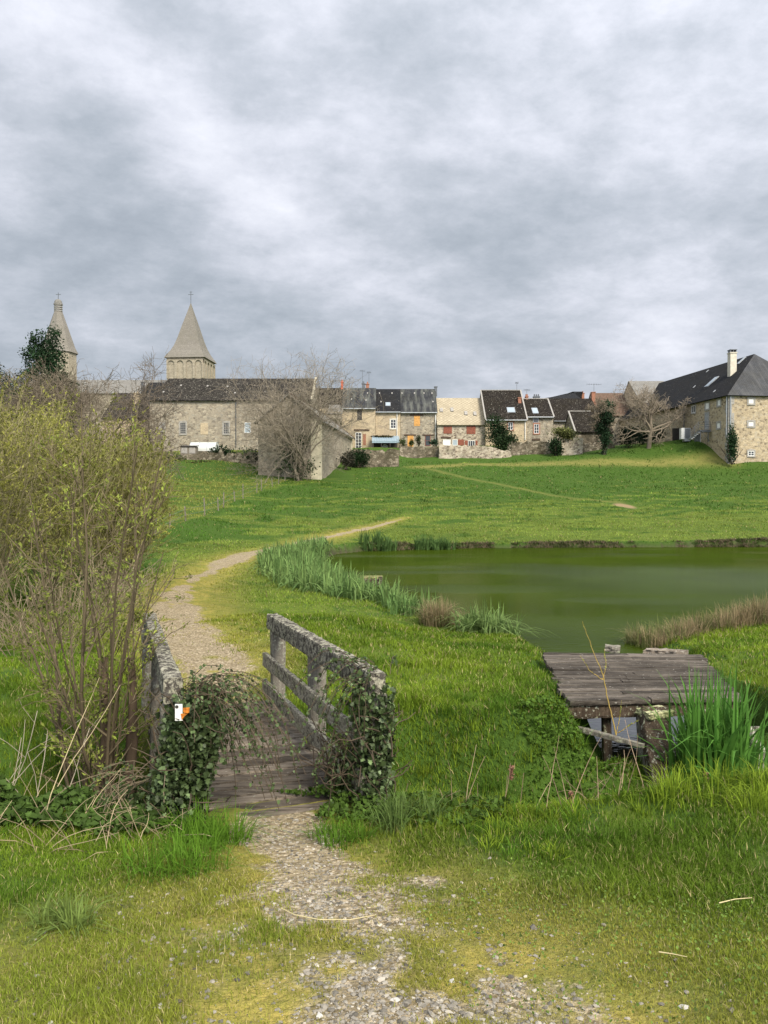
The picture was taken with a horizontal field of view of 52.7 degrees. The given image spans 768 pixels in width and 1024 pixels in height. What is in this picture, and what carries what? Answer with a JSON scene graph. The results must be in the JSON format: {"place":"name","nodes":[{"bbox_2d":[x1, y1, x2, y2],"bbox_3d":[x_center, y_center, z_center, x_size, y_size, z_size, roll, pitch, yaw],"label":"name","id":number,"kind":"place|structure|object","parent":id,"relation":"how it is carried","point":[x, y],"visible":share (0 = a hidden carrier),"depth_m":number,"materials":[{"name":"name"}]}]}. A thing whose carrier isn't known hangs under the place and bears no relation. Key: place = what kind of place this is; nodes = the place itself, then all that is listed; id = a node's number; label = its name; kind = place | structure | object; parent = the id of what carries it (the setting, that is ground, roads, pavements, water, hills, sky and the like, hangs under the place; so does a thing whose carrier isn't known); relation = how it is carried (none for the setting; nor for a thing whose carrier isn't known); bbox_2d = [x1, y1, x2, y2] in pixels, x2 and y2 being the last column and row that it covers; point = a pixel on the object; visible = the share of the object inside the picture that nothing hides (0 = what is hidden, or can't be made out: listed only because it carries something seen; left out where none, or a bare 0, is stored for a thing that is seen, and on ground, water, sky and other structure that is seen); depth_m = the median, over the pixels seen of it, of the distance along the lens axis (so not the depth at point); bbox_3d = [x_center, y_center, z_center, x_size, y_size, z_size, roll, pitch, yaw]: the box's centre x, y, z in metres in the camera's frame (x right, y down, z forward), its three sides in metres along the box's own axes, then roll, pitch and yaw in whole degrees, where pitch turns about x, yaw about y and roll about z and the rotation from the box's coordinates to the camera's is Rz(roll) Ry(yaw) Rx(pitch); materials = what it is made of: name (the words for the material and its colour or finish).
{"place":"outdoors","nodes":[
{"label":"outdoors","id":0,"kind":"place"},
{"bbox_2d":[137,521,593,1023],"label":"path","id":1,"kind":"structure","parent":0,"point":[193,632],"depth_m":3.10,"materials":[{"name":"gravel"}]},
{"bbox_2d":[8,816,765,1023],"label":"gravel","id":2,"kind":"structure","parent":1,"relation":"on","point":[453,1004],"depth_m":2.77,"materials":[{"name":"gravel"}]},
{"bbox_2d":[0,439,767,1023],"bbox_3d":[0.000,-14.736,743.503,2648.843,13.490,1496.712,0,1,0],"label":"ground","id":3,"kind":"structure","parent":0,"point":[702,457],"depth_m":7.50,"materials":[{"name":"plant"}]},
{"bbox_2d":[0,379,88,577],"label":"willow shrub","id":4,"kind":"object","parent":3,"relation":"on","point":[11,514],"visible":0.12,"depth_m":17.75,"materials":[{"name":"green plant"}]},
{"bbox_2d":[0,379,95,605],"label":"willow shrub","id":5,"kind":"object","parent":3,"relation":"on","point":[16,497],"visible":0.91,"depth_m":11.87,"materials":[{"name":"green plant"}]},
{"bbox_2d":[4,321,94,436],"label":"conifer","id":6,"kind":"object","parent":3,"relation":"on","point":[37,353],"visible":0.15,"depth_m":98.79,"materials":[{"name":"green plant"}]},
{"bbox_2d":[0,597,101,652],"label":"dead stalks","id":7,"kind":"object","parent":3,"relation":"on","point":[46,627],"visible":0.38,"depth_m":12.00,"materials":[{"name":"beige plant"}]},
{"bbox_2d":[0,697,101,794],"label":"stalks","id":8,"kind":"object","parent":3,"relation":"on","point":[95,723],"visible":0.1,"depth_m":6.35,"materials":[{"name":"beige plant"}]},
{"bbox_2d":[41,293,77,449],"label":"church spire","id":9,"kind":"structure","parent":3,"relation":"on","point":[58,318],"depth_m":144.47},
{"bbox_2d":[2,411,116,565],"bbox_3d":[-9.200,-0.695,21.322,3.623,4.467,3.511,0,1,19],"label":"willow shrub","id":10,"kind":"object","parent":3,"relation":"on","point":[65,464],"visible":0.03,"depth_m":21.79,"materials":[{"name":"green plant"}]},
{"bbox_2d":[0,356,130,467],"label":"bare tree","id":11,"kind":"object","parent":3,"relation":"on","point":[35,391],"visible":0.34,"depth_m":75.24,"materials":[{"name":"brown plant"}]},
{"bbox_2d":[0,880,146,948],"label":"grass tussock","id":12,"kind":"object","parent":3,"relation":"on","point":[63,916],"depth_m":3.27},
{"bbox_2d":[0,372,150,613],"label":"willow shrub","id":13,"kind":"object","parent":3,"relation":"on","point":[62,529],"visible":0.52,"depth_m":13.80,"materials":[{"name":"green plant"}]},
{"bbox_2d":[46,677,119,809],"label":"dead stalks","id":14,"kind":"object","parent":3,"relation":"on","point":[78,751],"visible":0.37,"depth_m":4.98,"materials":[{"name":"beige plant"}]},
{"bbox_2d":[0,773,169,836],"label":"brambles","id":15,"kind":"object","parent":3,"relation":"on","point":[25,807],"visible":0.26,"depth_m":4.89,"materials":[{"name":"green plant"}]},
{"bbox_2d":[1,399,176,596],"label":"willow shrub","id":16,"kind":"object","parent":3,"relation":"on","point":[124,467],"visible":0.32,"depth_m":16.08,"materials":[{"name":"green plant"}]},
{"bbox_2d":[0,538,184,656],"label":"shrub","id":17,"kind":"object","parent":3,"relation":"on","point":[80,604],"visible":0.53,"depth_m":10.73,"materials":[{"name":"brown plant"}]},
{"bbox_2d":[24,380,166,450],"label":"church","id":18,"kind":"structure","parent":3,"relation":"on","point":[128,385],"depth_m":152.38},
{"bbox_2d":[0,404,194,803],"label":"elder shrub","id":19,"kind":"object","parent":3,"relation":"on","point":[87,769],"visible":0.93,"depth_m":6.17,"materials":[{"name":"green plant"}]},
{"bbox_2d":[14,346,191,483],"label":"bare tree","id":20,"kind":"object","parent":3,"relation":"on","point":[145,423],"visible":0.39,"depth_m":65.50,"materials":[{"name":"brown plant"}]},
{"bbox_2d":[0,768,208,859],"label":"dead stalks","id":21,"kind":"object","parent":3,"relation":"on","point":[155,830],"visible":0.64,"depth_m":4.66,"materials":[{"name":"beige plant"}]},
{"bbox_2d":[46,427,198,585],"bbox_3d":[-6.272,-0.113,18.619,3.458,3.874,3.354,0,1,-18],"label":"willow shrub","id":22,"kind":"object","parent":3,"relation":"on","point":[165,504],"visible":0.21,"depth_m":18.37,"materials":[{"name":"green plant"}]},
{"bbox_2d":[63,441,187,576],"bbox_3d":[-6.952,-0.177,20.413,3.625,3.934,3.770,0,1,0],"label":"willow shrub","id":23,"kind":"object","parent":3,"relation":"on","point":[149,507],"visible":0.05,"depth_m":20.50,"materials":[{"name":"green plant"}]},
{"bbox_2d":[101,392,151,448],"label":"plastered house","id":24,"kind":"structure","parent":3,"relation":"on","point":[126,408],"depth_m":114.29,"materials":[{"name":"beige stone"}]},
{"bbox_2d":[97,820,258,892],"bbox_3d":[-1.116,1.837,4.187,0.932,0.266,0.952,-1,1,-33],"label":"grass tussock","id":25,"kind":"object","parent":3,"relation":"on","point":[180,849],"depth_m":4.14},
{"bbox_2d":[180,445,198,455],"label":"shed","id":26,"kind":"structure","parent":3,"relation":"on","point":[188,449],"depth_m":95.48,"materials":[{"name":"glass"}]},
{"bbox_2d":[164,294,216,379],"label":"bell tower","id":27,"kind":"structure","parent":3,"relation":"on","point":[189,356],"depth_m":149.74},
{"bbox_2d":[190,442,219,452],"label":"van","id":28,"kind":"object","parent":3,"relation":"on","point":[204,446],"visible":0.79,"depth_m":97.14,"materials":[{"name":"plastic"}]},
{"bbox_2d":[155,448,257,464],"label":"retaining wall","id":29,"kind":"structure","parent":3,"relation":"on","point":[219,455],"depth_m":93.32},
{"bbox_2d":[140,794,300,868],"bbox_3d":[-1.089,1.895,4.788,1.358,0.337,1.080,1,1,32],"label":"grass tussock","id":30,"kind":"object","parent":3,"relation":"on","point":[200,825],"depth_m":4.73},
{"bbox_2d":[206,444,239,455],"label":"undergrowth","id":31,"kind":"object","parent":3,"relation":"on","point":[226,451],"visible":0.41,"depth_m":94.23,"materials":[{"name":"green plant"}]},
{"bbox_2d":[155,474,292,535],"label":"field fence","id":32,"kind":"object","parent":3,"relation":"on","point":[217,500],"visible":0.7,"depth_m":54.95,"materials":[{"name":"grey wood"}]},
{"bbox_2d":[146,378,317,450],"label":"long barn","id":33,"kind":"structure","parent":3,"relation":"on","point":[205,417],"depth_m":109.85,"materials":[{"name":"beige stone"}]},
{"bbox_2d":[208,345,397,482],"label":"bare walnut tree","id":34,"kind":"object","parent":3,"relation":"on","point":[296,461],"visible":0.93,"depth_m":84.10,"materials":[{"name":"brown plant"}]},
{"bbox_2d":[254,392,355,479],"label":"gabled shed","id":35,"kind":"structure","parent":3,"relation":"on","point":[320,473],"depth_m":87.49,"materials":[{"name":"grey stone"}]},
{"bbox_2d":[317,380,342,425],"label":"dark roofed cottage","id":36,"kind":"structure","parent":3,"relation":"on","point":[335,393],"depth_m":127.19,"materials":[{"name":"stone"}]},
{"bbox_2d":[290,810,385,856],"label":"grass tussock","id":37,"kind":"object","parent":3,"relation":"on","point":[346,825],"depth_m":4.73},
{"bbox_2d":[336,448,355,469],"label":"shrub","id":38,"kind":"object","parent":3,"relation":"on","point":[345,461],"visible":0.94,"depth_m":96.20,"materials":[{"name":"green plant"}]},
{"bbox_2d":[243,532,463,615],"bbox_3d":[-2.622,1.778,27.813,5.301,1.651,23.754,0,1,-10],"label":"iris bed","id":39,"kind":"object","parent":3,"relation":"on","point":[302,566],"visible":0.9,"depth_m":22.08,"materials":[{"name":"green plant"}]},
{"bbox_2d":[342,370,375,447],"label":"stone house","id":40,"kind":"structure","parent":3,"relation":"on","point":[367,438],"depth_m":123.83,"materials":[{"name":"grey stone"}]},
{"bbox_2d":[350,448,398,466],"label":"garden wall","id":41,"kind":"structure","parent":3,"relation":"on","point":[387,458],"depth_m":99.56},
{"bbox_2d":[350,446,370,467],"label":"ivy bush","id":42,"kind":"object","parent":41,"relation":"attached to","point":[358,456],"visible":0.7,"depth_m":98.38,"materials":[{"name":"green plant"}]},
{"bbox_2d":[0,440,767,639],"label":"meadow grass","id":43,"kind":"structure","parent":3,"relation":"on","point":[279,592],"depth_m":58.21,"materials":[{"name":"plant"}]},
{"bbox_2d":[0,603,767,862],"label":"tall grass","id":44,"kind":"structure","parent":3,"relation":"on","point":[514,809],"depth_m":4.86,"materials":[{"name":"plant"}]},
{"bbox_2d":[372,435,399,447],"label":"lean to porch","id":45,"kind":"object","parent":3,"relation":"on","point":[393,441],"visible":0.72,"depth_m":120.98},
{"bbox_2d":[375,389,400,444],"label":"stone house","id":46,"kind":"structure","parent":3,"relation":"on","point":[391,398],"depth_m":124.42,"materials":[{"name":"stone"}]},
{"bbox_2d":[276,784,519,826],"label":"brambles","id":47,"kind":"object","parent":3,"relation":"on","point":[339,803],"visible":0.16,"depth_m":5.09,"materials":[{"name":"green plant"}]},
{"bbox_2d":[386,593,432,616],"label":"iris clump","id":48,"kind":"object","parent":3,"relation":"on","point":[404,610],"visible":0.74,"depth_m":16.83,"materials":[{"name":"green plant"}]},
{"bbox_2d":[338,782,483,839],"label":"grass tussock","id":49,"kind":"object","parent":3,"relation":"on","point":[390,817],"depth_m":4.86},
{"bbox_2d":[400,386,437,446],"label":"stone house","id":50,"kind":"structure","parent":3,"relation":"on","point":[418,414],"depth_m":124.83,"materials":[{"name":"grey stone"}]},
{"bbox_2d":[399,445,438,457],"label":"garden wall","id":51,"kind":"structure","parent":3,"relation":"on","point":[416,452],"depth_m":110.63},
{"bbox_2d":[381,593,466,627],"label":"rush tussock","id":52,"kind":"object","parent":3,"relation":"on","point":[430,614],"visible":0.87,"depth_m":15.50,"materials":[{"name":"brown plant"}]},
{"bbox_2d":[436,398,484,446],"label":"cream roofed house","id":53,"kind":"structure","parent":3,"relation":"on","point":[460,421],"depth_m":124.22,"materials":[{"name":"tile"}]},
{"bbox_2d":[439,444,510,458],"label":"garden wall","id":54,"kind":"structure","parent":3,"relation":"on","point":[458,451],"depth_m":109.88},
{"bbox_2d":[433,598,549,636],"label":"iris clump","id":55,"kind":"object","parent":3,"relation":"on","point":[486,623],"visible":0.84,"depth_m":14.71,"materials":[{"name":"green plant"}]},
{"bbox_2d":[481,407,512,446],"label":"ivy bush","id":56,"kind":"object","parent":3,"relation":"on","point":[497,428],"visible":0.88,"depth_m":116.52,"materials":[{"name":"green plant"}]},
{"bbox_2d":[480,390,527,445],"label":"dark roofed house","id":57,"kind":"structure","parent":3,"relation":"on","point":[510,404],"depth_m":124.62,"materials":[{"name":"brown tile"}]},
{"bbox_2d":[489,428,520,450],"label":"ivy bush","id":58,"kind":"object","parent":3,"relation":"on","point":[505,441],"visible":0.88,"depth_m":110.84,"materials":[{"name":"green plant"}]},
{"bbox_2d":[507,441,552,455],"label":"garden wall","id":59,"kind":"structure","parent":3,"relation":"on","point":[525,448],"depth_m":110.43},
{"bbox_2d":[523,394,554,442],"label":"brown roofed house","id":60,"kind":"structure","parent":3,"relation":"on","point":[540,413],"depth_m":123.83,"materials":[{"name":"stone"}]},
{"bbox_2d":[439,721,643,806],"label":"dead stalks","id":61,"kind":"object","parent":3,"relation":"on","point":[561,777],"visible":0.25,"depth_m":4.99,"materials":[{"name":"brown plant"}]},
{"bbox_2d":[546,435,564,456],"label":"ivy bush","id":62,"kind":"object","parent":3,"relation":"on","point":[555,446],"visible":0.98,"depth_m":108.18,"materials":[{"name":"green plant"}]},
{"bbox_2d":[363,536,767,550],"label":"bank sedge","id":63,"kind":"object","parent":3,"relation":"on","point":[545,542],"visible":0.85,"depth_m":44.11,"materials":[{"name":"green plant"}]},
{"bbox_2d":[548,391,584,398],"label":"house","id":64,"kind":"structure","parent":3,"relation":"on","point":[575,395],"depth_m":145.22,"materials":[{"name":"stone"}]},
{"bbox_2d":[560,438,582,454],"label":"garden wall","id":65,"kind":"structure","parent":3,"relation":"on","point":[573,447],"depth_m":108.86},
{"bbox_2d":[542,424,580,442],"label":"ivy bush","id":66,"kind":"object","parent":65,"relation":"on","point":[563,433],"visible":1,"depth_m":108.49,"materials":[{"name":"green plant"}]},
{"bbox_2d":[549,384,600,438],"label":"long brown roofed house","id":67,"kind":"structure","parent":3,"relation":"on","point":[561,408],"depth_m":128.12,"materials":[{"name":"black tile"}]},
{"bbox_2d":[513,694,640,806],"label":"bank weeds","id":68,"kind":"object","parent":3,"relation":"on","point":[528,702],"visible":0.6,"depth_m":7.24,"materials":[{"name":"green plant"}]},
{"bbox_2d":[408,857,767,1023],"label":"clover","id":69,"kind":"object","parent":3,"relation":"on","point":[641,948],"visible":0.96,"depth_m":3.07,"materials":[{"name":"green plant"}]},
{"bbox_2d":[564,411,613,444],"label":"barn","id":70,"kind":"structure","parent":3,"relation":"on","point":[577,420],"depth_m":113.83,"materials":[{"name":"brown tile"}]},
{"bbox_2d":[583,443,614,452],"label":"garden wall","id":71,"kind":"structure","parent":3,"relation":"on","point":[588,447],"depth_m":110.85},
{"bbox_2d":[585,396,619,454],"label":"ivy clad tree","id":72,"kind":"object","parent":3,"relation":"on","point":[604,415],"visible":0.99,"depth_m":105.33,"materials":[{"name":"green plant"}]},
{"bbox_2d":[589,393,628,445],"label":"red roofed house","id":73,"kind":"structure","parent":3,"relation":"on","point":[604,397],"depth_m":130.85,"materials":[{"name":"brown tile"}]},
{"bbox_2d":[580,621,638,734],"bbox_3d":[2.131,1.587,7.397,0.561,1.112,0.172,0,1,0],"label":"willow sapling","id":74,"kind":"object","parent":3,"relation":"on","point":[615,730],"visible":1,"depth_m":7.42,"materials":[{"name":"brown plant"}]},
{"bbox_2d":[578,726,644,747],"bbox_3d":[2.208,2.200,7.588,0.678,0.096,0.062,1,1,37],"label":"fallen plank","id":75,"kind":"object","parent":3,"relation":"on","point":[611,737],"visible":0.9,"depth_m":7.56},
{"bbox_2d":[612,425,643,447],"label":"shrub","id":76,"kind":"object","parent":3,"relation":"on","point":[632,441],"visible":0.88,"depth_m":108.89,"materials":[{"name":"brown plant"}]},
{"bbox_2d":[542,652,740,760],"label":"sluice platform","id":77,"kind":"structure","parent":3,"relation":"on","point":[627,676],"depth_m":8.71,"materials":[{"name":"wood"}]},
{"bbox_2d":[604,644,619,652],"bbox_3d":[3.112,1.867,10.556,0.226,0.117,0.175,0,1,10],"label":"bank stone","id":78,"kind":"object","parent":77,"relation":"on","point":[612,648],"visible":0.94,"depth_m":10.50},
{"bbox_2d":[643,648,687,654],"bbox_3d":[3.805,1.899,10.489,0.549,0.121,0.261,1,1,37],"label":"bank stone","id":79,"kind":"object","parent":77,"relation":"on","point":[661,651],"visible":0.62,"depth_m":10.45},
{"bbox_2d":[636,715,646,776],"bbox_3d":[2.596,2.443,7.716,0.088,0.996,0.628,0,1,9],"label":"side board","id":80,"kind":"object","parent":3,"relation":"on","point":[640,752],"visible":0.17,"depth_m":7.80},
{"bbox_2d":[623,381,663,407],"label":"grey gabled house","id":81,"kind":"structure","parent":3,"relation":"on","point":[640,385],"depth_m":129.62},
{"bbox_2d":[609,377,695,448],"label":"bare fruit tree","id":82,"kind":"object","parent":3,"relation":"on","point":[649,413],"visible":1,"depth_m":106.76,"materials":[{"name":"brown plant"}]},
{"bbox_2d":[635,705,676,787],"bbox_3d":[2.656,2.404,7.409,0.372,0.986,0.794,0,1,0],"label":"stone post","id":83,"kind":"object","parent":3,"relation":"on","point":[649,723],"depth_m":7.46,"materials":[{"name":"stone"}]},
{"bbox_2d":[679,428,689,441],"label":"storage tank","id":84,"kind":"object","parent":3,"relation":"on","point":[684,434],"visible":1,"depth_m":105.25,"materials":[{"name":"metal"}]},
{"bbox_2d":[645,610,731,637],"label":"rush tussock","id":85,"kind":"object","parent":3,"relation":"on","point":[700,626],"visible":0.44,"depth_m":14.80,"materials":[{"name":"brown plant"}]},
{"bbox_2d":[611,753,767,837],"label":"grass tussock","id":86,"kind":"object","parent":3,"relation":"on","point":[760,791],"depth_m":4.73,"materials":[{"name":"plant"}]},
{"bbox_2d":[620,349,767,463],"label":"hipped stone building","id":87,"kind":"structure","parent":3,"relation":"on","point":[720,396],"depth_m":101.42,"materials":[{"name":"stone"}]},
{"bbox_2d":[687,422,710,441],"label":"metal steps","id":88,"kind":"structure","parent":3,"relation":"on","point":[701,431],"depth_m":101.45,"materials":[{"name":"metal"}]},
{"bbox_2d":[633,660,767,782],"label":"iris clump","id":89,"kind":"object","parent":3,"relation":"on","point":[696,738],"visible":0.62,"depth_m":7.09,"materials":[{"name":"green plant"}]},
{"bbox_2d":[676,660,767,770],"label":"iris clump","id":90,"kind":"object","parent":3,"relation":"on","point":[727,708],"visible":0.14,"depth_m":7.27,"materials":[{"name":"green plant"}]},
{"bbox_2d":[719,418,742,464],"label":"ivy column","id":91,"kind":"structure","parent":3,"relation":"on","point":[732,442],"depth_m":96.54,"materials":[{"name":"green plant"}]},
{"bbox_2d":[0,0,767,398],"label":"sky","id":92,"kind":"structure","parent":0,"point":[463,198],"materials":[{"name":"grey"}]},
{"bbox_2d":[324,547,767,653],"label":"water","id":93,"kind":"structure","parent":0,"point":[562,594],"depth_m":25.37,"materials":[{"name":"liquid"}]},
{"bbox_2d":[356,529,400,550],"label":"iris clump","id":94,"kind":"object","parent":93,"relation":"in","point":[385,542],"visible":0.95,"depth_m":41.08,"materials":[{"name":"green plant"}]},
{"bbox_2d":[412,534,461,549],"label":"iris clump","id":95,"kind":"object","parent":93,"relation":"in","point":[429,544],"visible":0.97,"depth_m":42.01,"materials":[{"name":"green plant"}]},
{"bbox_2d":[601,615,719,648],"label":"rush tussock","id":96,"kind":"object","parent":93,"relation":"on","point":[645,639],"visible":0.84,"depth_m":14.28,"materials":[{"name":"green plant"}]},
{"bbox_2d":[670,602,751,630],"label":"rush tussock","id":97,"kind":"object","parent":93,"relation":"on","point":[733,624],"visible":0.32,"depth_m":14.99,"materials":[{"name":"brown plant"}]},
{"bbox_2d":[698,592,767,629],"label":"rush tussock","id":98,"kind":"object","parent":93,"relation":"on","point":[758,619],"visible":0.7,"depth_m":15.18,"materials":[{"name":"brown plant"}]},
{"bbox_2d":[587,716,703,761],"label":"channel water","id":99,"kind":"structure","parent":0,"point":[620,749],"depth_m":9.00,"materials":[{"name":"grey liquid"}]},
{"label":"ditch water","id":100,"kind":"structure","parent":0,"visible":0},
{"bbox_2d":[99,657,137,796],"bbox_3d":[-2.192,2.078,6.406,0.320,1.754,0.178,0,1,0],"label":"ditch tree stump","id":101,"kind":"object","parent":100,"relation":"in","point":[131,753],"visible":0.33,"depth_m":6.37,"materials":[{"name":"wood"}]},
{"bbox_2d":[141,613,386,816],"bbox_3d":[-1.269,2.010,6.712,1.514,1.891,3.638,0,1,-20],"label":"footbridge","id":102,"kind":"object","parent":100,"relation":"on","point":[162,670],"visible":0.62,"depth_m":6.34,"materials":[{"name":"wood"}]},
{"bbox_2d":[31,759,168,829],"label":"ivy","id":103,"kind":"object","parent":102,"relation":"attached to","point":[127,789],"visible":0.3,"depth_m":5.17,"materials":[{"name":"green plant"}]},
{"bbox_2d":[112,664,305,831],"bbox_3d":[-1.129,1.860,5.095,1.229,1.798,1.002,0,1,0],"label":"ivy","id":104,"kind":"object","parent":102,"relation":"attached to","point":[193,761],"visible":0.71,"depth_m":5.02,"materials":[{"name":"green plant"}]},
{"bbox_2d":[175,704,189,720],"bbox_3d":[-1.267,1.260,4.871,0.092,0.104,0.010,0,1,0],"label":"trail marker","id":105,"kind":"object","parent":104,"relation":"attached to","point":[179,711],"visible":1,"depth_m":4.87,"materials":[{"name":"white paint"}]},
{"bbox_2d":[288,718,412,812],"bbox_3d":[-0.242,1.812,5.684,0.889,0.666,1.137,0,1,0],"label":"ivy","id":106,"kind":"object","parent":102,"relation":"attached to","point":[332,771],"visible":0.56,"depth_m":5.43,"materials":[{"name":"green plant"}]},
{"bbox_2d":[290,647,415,818],"bbox_3d":[-0.170,1.717,5.362,0.982,1.543,0.953,0,1,0],"label":"ivy","id":107,"kind":"object","parent":102,"relation":"attached to","point":[363,714],"visible":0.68,"depth_m":5.30,"materials":[{"name":"green plant"}]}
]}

